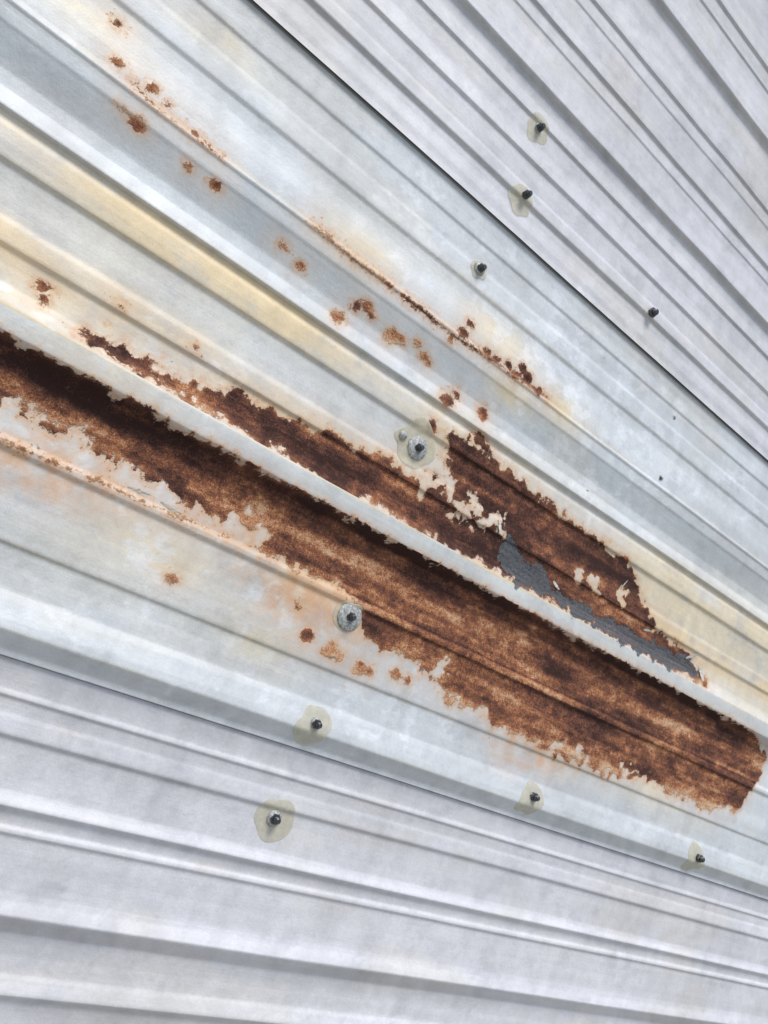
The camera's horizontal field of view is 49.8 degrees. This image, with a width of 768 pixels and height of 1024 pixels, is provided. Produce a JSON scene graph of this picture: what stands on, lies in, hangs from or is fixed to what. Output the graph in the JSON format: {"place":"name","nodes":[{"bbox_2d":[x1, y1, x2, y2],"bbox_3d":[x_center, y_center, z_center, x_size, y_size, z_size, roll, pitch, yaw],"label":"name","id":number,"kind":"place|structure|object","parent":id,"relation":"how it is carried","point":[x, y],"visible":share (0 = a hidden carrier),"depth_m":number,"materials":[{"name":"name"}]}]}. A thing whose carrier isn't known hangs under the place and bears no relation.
{"place":"outdoors","nodes":[
{"label":"outdoors","id":0,"kind":"place"},
{"label":"ground","id":1,"kind":"structure","parent":0,"visible":0},
{"bbox_2d":[0,0,767,1023],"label":"ribbed sheets","id":2,"kind":"object","parent":1,"relation":"on","point":[254,314],"visible":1,"depth_m":1.21,"materials":[{"name":"metal"}]},
{"bbox_2d":[254,799,295,842],"bbox_3d":[-0.147,0.421,1.125,0.066,0.061,0.018,29,-14,-32],"label":"sealed screw","id":3,"kind":"object","parent":2,"relation":"attached to","point":[273,820],"visible":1,"depth_m":1.13,"materials":[{"name":"metal"}]},
{"bbox_2d":[293,705,331,744],"bbox_3d":[-0.097,0.296,1.139,0.061,0.057,0.028,29,-14,-32],"label":"sealed screw","id":4,"kind":"object","parent":2,"relation":"attached to","point":[313,725],"visible":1,"depth_m":1.14,"materials":[{"name":"metal"}]},
{"bbox_2d":[333,601,362,630],"bbox_3d":[-0.048,0.149,1.181,0.051,0.043,0.018,29,-14,-32],"label":"sealed screw","id":5,"kind":"object","parent":2,"relation":"attached to","point":[347,615],"visible":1,"depth_m":1.18,"materials":[{"name":"metal"}]},
{"bbox_2d":[395,427,407,443],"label":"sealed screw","id":6,"kind":"object","parent":2,"relation":"attached to","point":[401,434],"visible":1,"depth_m":1.22,"materials":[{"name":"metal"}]},
{"bbox_2d":[127,487,703,680],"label":"lifted flakes","id":7,"kind":"object","parent":2,"relation":"attached to","point":[500,529],"visible":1,"depth_m":1.34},
{"bbox_2d":[398,416,435,468],"bbox_3d":[0.054,-0.103,1.240,0.078,0.079,0.018,29,-14,-32],"label":"sealed screw","id":8,"kind":"object","parent":2,"relation":"attached to","point":[417,450],"visible":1,"depth_m":1.24,"materials":[{"name":"metal"}]},
{"bbox_2d":[471,259,487,279],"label":"sealed screw","id":9,"kind":"object","parent":2,"relation":"attached to","point":[479,268],"visible":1,"depth_m":1.29,"materials":[{"name":"metal"}]},
{"bbox_2d":[508,182,533,216],"bbox_3d":[0.227,-0.508,1.342,0.054,0.058,0.020,29,-14,-32],"label":"sealed screw","id":10,"kind":"object","parent":2,"relation":"attached to","point":[520,197],"visible":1,"depth_m":1.34,"materials":[{"name":"metal"}]},
{"bbox_2d":[514,781,543,814],"bbox_3d":[0.248,0.482,1.388,0.063,0.055,0.026,29,-14,-32],"label":"sealed screw","id":11,"kind":"object","parent":2,"relation":"attached to","point":[531,800],"visible":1,"depth_m":1.39,"materials":[{"name":"metal"}]},
{"bbox_2d":[527,111,548,145],"bbox_3d":[0.258,-0.631,1.364,0.050,0.054,0.018,29,-14,-32],"label":"sealed screw","id":12,"kind":"object","parent":2,"relation":"attached to","point":[537,127],"visible":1,"depth_m":1.36,"materials":[{"name":"metal"}]},
{"bbox_2d":[649,307,658,317],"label":"sealed screw","id":13,"kind":"object","parent":2,"relation":"attached to","point":[653,312],"visible":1,"depth_m":1.53,"materials":[{"name":"metal"}]},
{"bbox_2d":[681,841,704,870],"bbox_3d":[0.628,0.697,1.661,0.065,0.063,0.029,29,-14,-32],"label":"sealed screw","id":14,"kind":"object","parent":2,"relation":"attached to","point":[696,859],"visible":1,"depth_m":1.66,"materials":[{"name":"metal"}]}
]}

